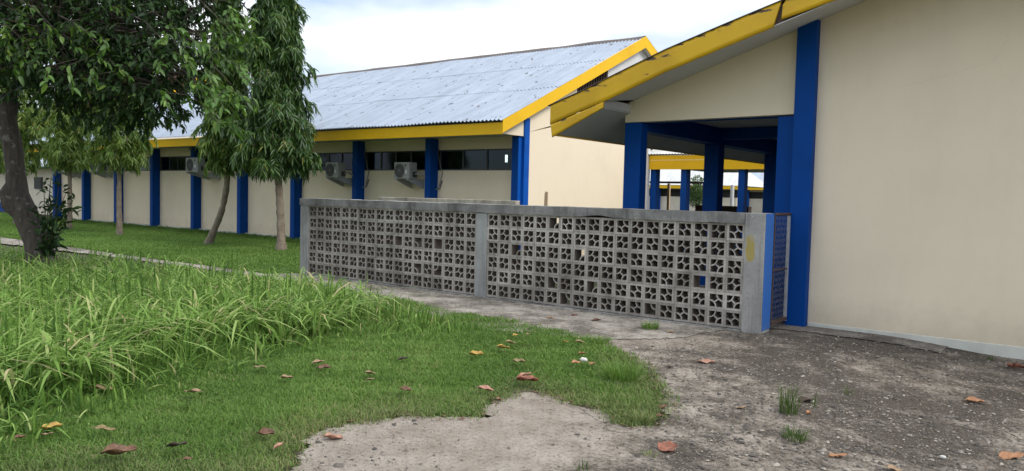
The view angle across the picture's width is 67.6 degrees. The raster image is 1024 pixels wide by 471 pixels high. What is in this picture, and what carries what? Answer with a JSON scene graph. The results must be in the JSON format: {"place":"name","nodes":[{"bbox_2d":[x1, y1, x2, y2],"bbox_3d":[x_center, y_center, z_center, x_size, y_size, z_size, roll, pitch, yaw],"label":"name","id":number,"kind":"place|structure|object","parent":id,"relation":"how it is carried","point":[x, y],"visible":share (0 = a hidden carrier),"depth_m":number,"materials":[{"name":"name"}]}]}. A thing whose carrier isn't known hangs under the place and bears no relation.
{"place":"outdoors","nodes":[
{"label":"outdoors","id":0,"kind":"place"},
{"bbox_2d":[0,212,299,274],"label":"lawn grass","id":1,"kind":"structure","parent":0,"point":[260,251],"depth_m":21.38,"materials":[{"name":"green plant"}]},
{"bbox_2d":[0,237,725,339],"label":"concrete path","id":2,"kind":"structure","parent":0,"point":[615,327],"depth_m":10.40,"materials":[{"name":"grey concrete"}]},
{"bbox_2d":[640,319,659,329],"bbox_3d":[1.731,1.092,9.442,0.383,0.155,0.414,4,4,38],"label":"weed tuft","id":3,"kind":"object","parent":2,"relation":"on","point":[645,326],"visible":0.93,"depth_m":9.44,"materials":[{"name":"green plant"}]},
{"bbox_2d":[0,211,740,470],"bbox_3d":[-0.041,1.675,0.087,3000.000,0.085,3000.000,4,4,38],"label":"ground","id":4,"kind":"structure","parent":0,"point":[295,452],"depth_m":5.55,"materials":[{"name":"green plant"}]},
{"bbox_2d":[13,434,25,438],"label":"fallen leaf","id":5,"kind":"object","parent":4,"relation":"on","point":[18,435],"visible":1,"depth_m":4.66,"materials":[{"name":"brown plant"}]},
{"bbox_2d":[1,135,48,168],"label":"background tree","id":6,"kind":"object","parent":4,"relation":"on","point":[37,153],"visible":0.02,"depth_m":55.63,"materials":[{"name":"green plant"}]},
{"bbox_2d":[0,158,52,214],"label":"outbuilding","id":7,"kind":"structure","parent":4,"relation":"on","point":[35,185],"depth_m":42.08,"materials":[{"name":"beige paint"}]},
{"bbox_2d":[34,177,42,188],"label":"window","id":8,"kind":"structure","parent":7,"relation":"in","point":[38,182],"depth_m":41.95,"materials":[{"name":"grey glass"}]},
{"bbox_2d":[0,56,63,222],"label":"mast tree","id":9,"kind":"object","parent":4,"relation":"on","point":[27,129],"visible":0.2,"depth_m":29.86,"materials":[{"name":"green plant"}]},
{"bbox_2d":[38,421,61,429],"bbox_3d":[-2.936,1.212,4.855,0.104,0.040,0.107,3,3,24],"label":"fallen leaf","id":10,"kind":"object","parent":4,"relation":"on","point":[53,424],"visible":1,"depth_m":4.87,"materials":[{"name":"yellow plant"}]},
{"bbox_2d":[38,82,104,228],"bbox_3d":[-15.954,-3.628,27.775,2.204,7.005,2.445,4,4,38],"label":"mast tree","id":11,"kind":"object","parent":4,"relation":"on","point":[65,146],"visible":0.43,"depth_m":27.25,"materials":[{"name":"green plant"}]},
{"bbox_2d":[90,424,115,429],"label":"fallen leaf","id":12,"kind":"object","parent":4,"relation":"on","point":[102,427],"visible":1,"depth_m":4.86,"materials":[{"name":"beige plant"}]},
{"bbox_2d":[93,384,112,390],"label":"fallen leaf","id":13,"kind":"object","parent":4,"relation":"on","point":[97,386],"visible":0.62,"depth_m":5.82,"materials":[{"name":"beige plant"}]},
{"bbox_2d":[97,443,136,454],"bbox_3d":[-2.290,1.237,4.405,0.234,0.056,0.138,-3,1,-14],"label":"fallen leaf","id":14,"kind":"object","parent":4,"relation":"on","point":[113,449],"visible":1,"depth_m":4.43,"materials":[{"name":"brown plant"}]},
{"bbox_2d":[80,4,162,234],"bbox_3d":[-12.649,-3.746,24.866,2.427,7.707,2.474,0,3,-24],"label":"mast tree","id":15,"kind":"object","parent":4,"relation":"on","point":[118,151],"visible":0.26,"depth_m":24.62,"materials":[{"name":"green plant"}]},
{"bbox_2d":[0,0,271,268],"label":"broadleaf tree","id":16,"kind":"object","parent":4,"relation":"on","point":[87,48],"visible":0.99,"depth_m":11.27,"materials":[{"name":"green plant"}]},
{"bbox_2d":[161,441,186,447],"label":"fallen leaf","id":17,"kind":"object","parent":4,"relation":"on","point":[172,444],"visible":1,"depth_m":4.57,"materials":[{"name":"brown plant"}]},
{"bbox_2d":[184,388,202,392],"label":"fallen leaf","id":18,"kind":"object","parent":4,"relation":"on","point":[193,390],"visible":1,"depth_m":5.78,"materials":[{"name":"beige plant"}]},
{"bbox_2d":[190,0,252,243],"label":"mast tree","id":19,"kind":"object","parent":4,"relation":"on","point":[217,148],"visible":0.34,"depth_m":20.87,"materials":[{"name":"green plant"}]},
{"bbox_2d":[0,238,463,453],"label":"tall grass","id":20,"kind":"structure","parent":4,"relation":"on","point":[115,314],"depth_m":7.84,"materials":[{"name":"green plant"}]},
{"bbox_2d":[255,427,273,434],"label":"fallen leaf","id":21,"kind":"object","parent":4,"relation":"on","point":[264,431],"visible":1,"depth_m":4.85,"materials":[{"name":"brown plant"}]},
{"bbox_2d":[221,0,323,250],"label":"mast tree","id":22,"kind":"object","parent":4,"relation":"on","point":[276,144],"visible":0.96,"depth_m":19.90,"materials":[{"name":"green plant"}]},
{"bbox_2d":[273,442,283,448],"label":"fallen leaf","id":23,"kind":"object","parent":4,"relation":"on","point":[278,444],"visible":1,"depth_m":4.62,"materials":[{"name":"brown plant"}]},
{"bbox_2d":[280,374,292,377],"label":"fallen leaf","id":24,"kind":"object","parent":4,"relation":"on","point":[285,376],"visible":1,"depth_m":6.29,"materials":[{"name":"beige plant"}]},
{"bbox_2d":[312,359,323,362],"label":"fallen leaf","id":25,"kind":"object","parent":4,"relation":"on","point":[316,361],"visible":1,"depth_m":6.89,"materials":[{"name":"beige plant"}]},
{"bbox_2d":[315,364,331,367],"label":"fallen leaf","id":26,"kind":"object","parent":4,"relation":"on","point":[324,366],"visible":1,"depth_m":6.70,"materials":[{"name":"brown plant"}]},
{"bbox_2d":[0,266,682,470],"bbox_3d":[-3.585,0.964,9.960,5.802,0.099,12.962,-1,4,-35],"label":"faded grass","id":27,"kind":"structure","parent":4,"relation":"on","point":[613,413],"depth_m":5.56,"materials":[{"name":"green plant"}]},
{"bbox_2d":[29,36,690,255],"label":"classroom building","id":28,"kind":"structure","parent":4,"relation":"on","point":[482,122],"depth_m":22.73,"materials":[{"name":"beige paint"}]},
{"bbox_2d":[58,171,79,177],"bbox_3d":[-19.919,-2.950,34.427,0.835,0.720,0.667,4,4,38],"label":"air conditioner","id":29,"kind":"object","parent":28,"relation":"attached to","point":[73,174],"visible":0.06,"depth_m":34.44,"materials":[{"name":"white metal"}]},
{"bbox_2d":[90,161,112,177],"bbox_3d":[-17.464,-2.842,32.537,0.775,0.780,0.667,4,4,38],"label":"air conditioner","id":30,"kind":"object","parent":28,"relation":"attached to","point":[102,174],"visible":0.52,"depth_m":32.42,"materials":[{"name":"white metal"}]},
{"bbox_2d":[18,75,206,168],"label":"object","id":31,"kind":"structure","parent":28,"relation":"attached to","point":[152,138],"depth_m":50.55,"materials":[{"name":"grey metal"}]},
{"bbox_2d":[125,157,149,170],"bbox_3d":[-15.226,-2.923,31.289,2.530,0.550,0.060,4,4,38],"label":"window","id":32,"kind":"structure","parent":28,"relation":"in","point":[142,168],"depth_m":30.93,"materials":[{"name":"black glass"}]},
{"bbox_2d":[161,156,190,170],"bbox_3d":[-12.851,-2.771,29.462,2.530,0.550,0.060,4,4,38],"label":"window","id":33,"kind":"structure","parent":28,"relation":"in","point":[174,163],"depth_m":29.64,"materials":[{"name":"black glass"}]},
{"bbox_2d":[186,157,219,179],"bbox_3d":[-11.090,-2.390,27.477,0.835,0.770,0.917,4,4,38],"label":"air conditioner","id":34,"kind":"object","parent":28,"relation":"attached to","point":[193,167],"visible":0.99,"depth_m":27.13,"materials":[{"name":"white metal"}]},
{"bbox_2d":[305,152,351,170],"bbox_3d":[-5.727,-2.314,23.981,2.530,0.550,0.060,4,4,38],"label":"window","id":35,"kind":"structure","parent":28,"relation":"in","point":[345,157],"depth_m":23.78,"materials":[{"name":"black glass"}]},
{"bbox_2d":[326,149,368,187],"bbox_3d":[-4.927,-2.011,22.904,1.240,1.170,0.686,4,4,38],"label":"air conditioner","id":36,"kind":"object","parent":28,"relation":"attached to","point":[336,172],"visible":1,"depth_m":22.84,"materials":[{"name":"white metal"}]},
{"bbox_2d":[366,151,424,169],"bbox_3d":[-3.352,-2.162,22.155,2.530,0.550,0.060,4,4,38],"label":"window","id":37,"kind":"structure","parent":28,"relation":"in","point":[375,160],"depth_m":22.28,"materials":[{"name":"black glass"}]},
{"bbox_2d":[394,148,442,189],"bbox_3d":[-2.577,-1.840,21.097,1.260,1.170,0.686,4,4,38],"label":"air conditioner","id":38,"kind":"object","parent":28,"relation":"attached to","point":[404,172],"visible":1,"depth_m":21.04,"materials":[{"name":"white metal"}]},
{"bbox_2d":[439,149,511,169],"bbox_3d":[-0.974,-2.009,20.325,2.540,0.550,0.060,4,4,38],"label":"window","id":39,"kind":"structure","parent":28,"relation":"in","point":[474,159],"depth_m":20.29,"materials":[{"name":"black glass"}]},
{"bbox_2d":[398,385,411,390],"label":"fallen leaf","id":40,"kind":"object","parent":4,"relation":"on","point":[405,387],"visible":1,"depth_m":6.01,"materials":[{"name":"brown plant"}]},
{"bbox_2d":[379,197,519,204],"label":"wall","id":41,"kind":"structure","parent":4,"relation":"on","point":[452,200],"depth_m":17.45,"materials":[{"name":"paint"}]},
{"bbox_2d":[469,350,482,354],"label":"fallen leaf","id":42,"kind":"object","parent":4,"relation":"on","point":[472,352],"visible":1,"depth_m":7.41,"materials":[{"name":"yellow plant"}]},
{"bbox_2d":[291,349,667,451],"bbox_3d":[0.386,1.261,6.781,2.146,0.008,5.092,2,3,18],"label":"soil fringe","id":43,"kind":"object","parent":4,"relation":"on","point":[540,393],"visible":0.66,"depth_m":6.08,"materials":[{"name":"soil"}]},
{"bbox_2d":[475,385,493,390],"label":"fallen leaf","id":44,"kind":"object","parent":4,"relation":"on","point":[487,387],"visible":1,"depth_m":6.07,"materials":[{"name":"beige plant"}]},
{"bbox_2d":[496,344,509,347],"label":"fallen leaf","id":45,"kind":"object","parent":4,"relation":"on","point":[501,346],"visible":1,"depth_m":7.73,"materials":[{"name":"yellow plant"}]},
{"bbox_2d":[511,358,525,361],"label":"fallen leaf","id":46,"kind":"object","parent":4,"relation":"on","point":[517,360],"visible":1,"depth_m":7.13,"materials":[{"name":"beige plant"}]},
{"bbox_2d":[513,374,538,380],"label":"fallen leaf","id":47,"kind":"object","parent":4,"relation":"on","point":[526,377],"visible":1,"depth_m":6.39,"materials":[{"name":"brown plant"}]},
{"bbox_2d":[300,198,774,333],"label":"block wall","id":48,"kind":"structure","parent":4,"relation":"on","point":[626,263],"depth_m":11.08,"materials":[{"name":"grey concrete"}]},
{"bbox_2d":[770,213,790,324],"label":"wire gate","id":49,"kind":"structure","parent":48,"relation":"attached to","point":[785,294],"depth_m":9.79,"materials":[{"name":"metal"}]},
{"bbox_2d":[544,191,547,205],"bbox_3d":[0.620,0.004,14.699,0.110,1.700,0.025,4,4,38],"label":"wooden stake","id":50,"kind":"object","parent":4,"relation":"on","point":[546,199],"visible":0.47,"depth_m":14.64,"materials":[{"name":"brown wood"}]},
{"bbox_2d":[587,357,656,383],"bbox_3d":[0.970,1.176,6.721,0.594,0.233,0.632,4,4,38],"label":"weed tuft","id":51,"kind":"object","parent":4,"relation":"on","point":[622,375],"visible":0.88,"depth_m":6.64,"materials":[{"name":"green plant"}]},
{"bbox_2d":[628,409,657,425],"bbox_3d":[0.958,1.295,5.476,0.325,0.124,0.224,1,3,-1],"label":"weed tuft","id":52,"kind":"object","parent":4,"relation":"on","point":[641,416],"visible":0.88,"depth_m":5.47,"materials":[{"name":"green plant"}]},
{"bbox_2d":[291,328,1023,470],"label":"concrete apron","id":53,"kind":"object","parent":4,"relation":"on","point":[522,419],"visible":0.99,"depth_m":5.57,"materials":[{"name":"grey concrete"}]},
{"bbox_2d":[321,432,342,438],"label":"fallen leaf","id":54,"kind":"object","parent":53,"relation":"on","point":[329,435],"visible":1,"depth_m":4.94,"materials":[{"name":"brown plant"}]},
{"bbox_2d":[571,458,589,470],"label":"weed tuft","id":55,"kind":"object","parent":53,"relation":"on","point":[582,465],"visible":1,"depth_m":4.52,"materials":[{"name":"green plant"}]},
{"bbox_2d":[582,333,614,344],"bbox_3d":[0.972,1.147,8.528,0.420,0.104,0.404,0,4,-32],"label":"weed tuft","id":56,"kind":"object","parent":53,"relation":"on","point":[602,339],"visible":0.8,"depth_m":8.51,"materials":[{"name":"green plant"}]},
{"bbox_2d":[639,448,659,457],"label":"weed tuft","id":57,"kind":"object","parent":53,"relation":"on","point":[645,453],"visible":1,"depth_m":4.80,"materials":[{"name":"green plant"}]},
{"bbox_2d":[295,274,1023,469],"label":"leaf litter","id":58,"kind":"object","parent":53,"relation":"on","point":[590,409],"visible":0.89,"depth_m":5.94,"materials":[{"name":"brown plant"}]},
{"bbox_2d":[658,441,677,450],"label":"fallen leaf","id":59,"kind":"object","parent":53,"relation":"on","point":[667,446],"visible":0.99,"depth_m":4.92,"materials":[{"name":"brown plant"}]},
{"bbox_2d":[697,359,714,362],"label":"fallen leaf","id":60,"kind":"object","parent":53,"relation":"on","point":[706,360],"visible":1,"depth_m":7.57,"materials":[{"name":"plant"}]},
{"bbox_2d":[770,381,804,414],"bbox_3d":[2.150,1.230,5.880,0.386,0.294,0.402,4,4,38],"label":"weed tuft","id":61,"kind":"object","parent":53,"relation":"on","point":[783,410],"visible":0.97,"depth_m":5.83,"materials":[{"name":"green plant"}]},
{"bbox_2d":[778,422,811,442],"bbox_3d":[1.970,1.359,5.285,0.356,0.120,0.348,4,4,38],"label":"weed tuft","id":62,"kind":"object","parent":53,"relation":"on","point":[794,439],"visible":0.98,"depth_m":5.27,"materials":[{"name":"green plant"}]},
{"bbox_2d":[798,396,814,401],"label":"fallen leaf","id":63,"kind":"object","parent":53,"relation":"on","point":[806,399],"visible":0.81,"depth_m":6.21,"materials":[{"name":"brown plant"}]},
{"bbox_2d":[809,392,819,406],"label":"weed tuft","id":64,"kind":"object","parent":53,"relation":"on","point":[814,400],"visible":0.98,"depth_m":6.10,"materials":[{"name":"green plant"}]},
{"bbox_2d":[826,453,846,456],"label":"fallen leaf","id":65,"kind":"object","parent":53,"relation":"on","point":[836,455],"visible":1,"depth_m":5.00,"materials":[{"name":"orange plant"}]},
{"bbox_2d":[840,383,853,395],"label":"weed tuft","id":66,"kind":"object","parent":53,"relation":"on","point":[847,391],"visible":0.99,"depth_m":6.52,"materials":[{"name":"green plant"}]},
{"bbox_2d":[770,322,947,351],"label":"entrance slab","id":67,"kind":"structure","parent":53,"relation":"on","point":[892,340],"depth_m":9.27,"materials":[{"name":"concrete"}]},
{"bbox_2d":[885,464,901,470],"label":"fallen leaf","id":68,"kind":"object","parent":53,"relation":"on","point":[892,467],"visible":1,"depth_m":4.84,"materials":[{"name":"beige plant"}]},
{"bbox_2d":[964,396,983,401],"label":"fallen leaf","id":69,"kind":"object","parent":53,"relation":"on","point":[971,398],"visible":1,"depth_m":6.61,"materials":[{"name":"orange plant"}]},
{"bbox_2d":[998,451,1023,458],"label":"fallen leaf","id":70,"kind":"object","parent":53,"relation":"on","point":[1006,455],"visible":1,"depth_m":5.17,"materials":[{"name":"orange plant"}]},
{"bbox_2d":[1007,362,1023,367],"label":"fallen leaf","id":71,"kind":"object","parent":53,"relation":"on","point":[1015,365],"visible":1,"depth_m":8.03,"materials":[{"name":"red plant"}]},
{"bbox_2d":[660,181,702,209],"bbox_3d":[6.623,-1.003,30.795,2.381,2.335,0.210,4,4,38],"label":"timber frame","id":72,"kind":"object","parent":4,"relation":"on","point":[668,193],"visible":0.24,"depth_m":30.97,"materials":[{"name":"brown wood"}]},
{"bbox_2d":[690,174,702,207],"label":"background tree","id":73,"kind":"object","parent":4,"relation":"on","point":[695,193],"visible":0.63,"depth_m":47.26,"materials":[{"name":"green plant"}]},
{"bbox_2d":[645,149,763,254],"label":"covered walkway","id":74,"kind":"structure","parent":4,"relation":"on","point":[686,164],"depth_m":23.15,"materials":[{"name":"yellow paint"}]},
{"bbox_2d":[649,169,762,210],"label":"school block","id":75,"kind":"structure","parent":4,"relation":"on","point":[729,179],"depth_m":82.12,"materials":[{"name":"beige paint"}]},
{"bbox_2d":[649,189,737,197],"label":"window","id":76,"kind":"structure","parent":75,"relation":"in","point":[673,192],"depth_m":82.48,"materials":[{"name":"glass"}]},
{"bbox_2d":[695,205,751,244],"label":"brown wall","id":77,"kind":"structure","parent":4,"relation":"on","point":[724,208],"depth_m":27.99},
{"bbox_2d":[730,185,733,205],"bbox_3d":[8.898,-0.917,31.008,0.146,2.250,0.149,4,4,38],"label":"white post","id":78,"kind":"object","parent":4,"relation":"on","point":[732,195],"visible":0.4,"depth_m":30.91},
{"bbox_2d":[747,173,763,212],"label":"school block","id":79,"kind":"structure","parent":4,"relation":"on","point":[755,199],"depth_m":90.27,"materials":[{"name":"beige paint"}]},
{"bbox_2d":[749,192,762,198],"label":"window","id":80,"kind":"structure","parent":79,"relation":"in","point":[752,195],"depth_m":90.41,"materials":[{"name":"black glass"}]},
{"bbox_2d":[548,0,1023,359],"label":"school building","id":81,"kind":"structure","parent":4,"relation":"on","point":[882,141],"depth_m":9.43,"materials":[{"name":"beige paint"}]},
{"bbox_2d":[1,0,778,155],"label":"sky","id":82,"kind":"structure","parent":0,"point":[340,36],"materials":[{"name":"white"}]},
{"bbox_2d":[682,279,739,316],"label":"veranda floor","id":83,"kind":"structure","parent":0,"point":[733,304],"depth_m":12.11,"materials":[{"name":"concrete"}]}
]}

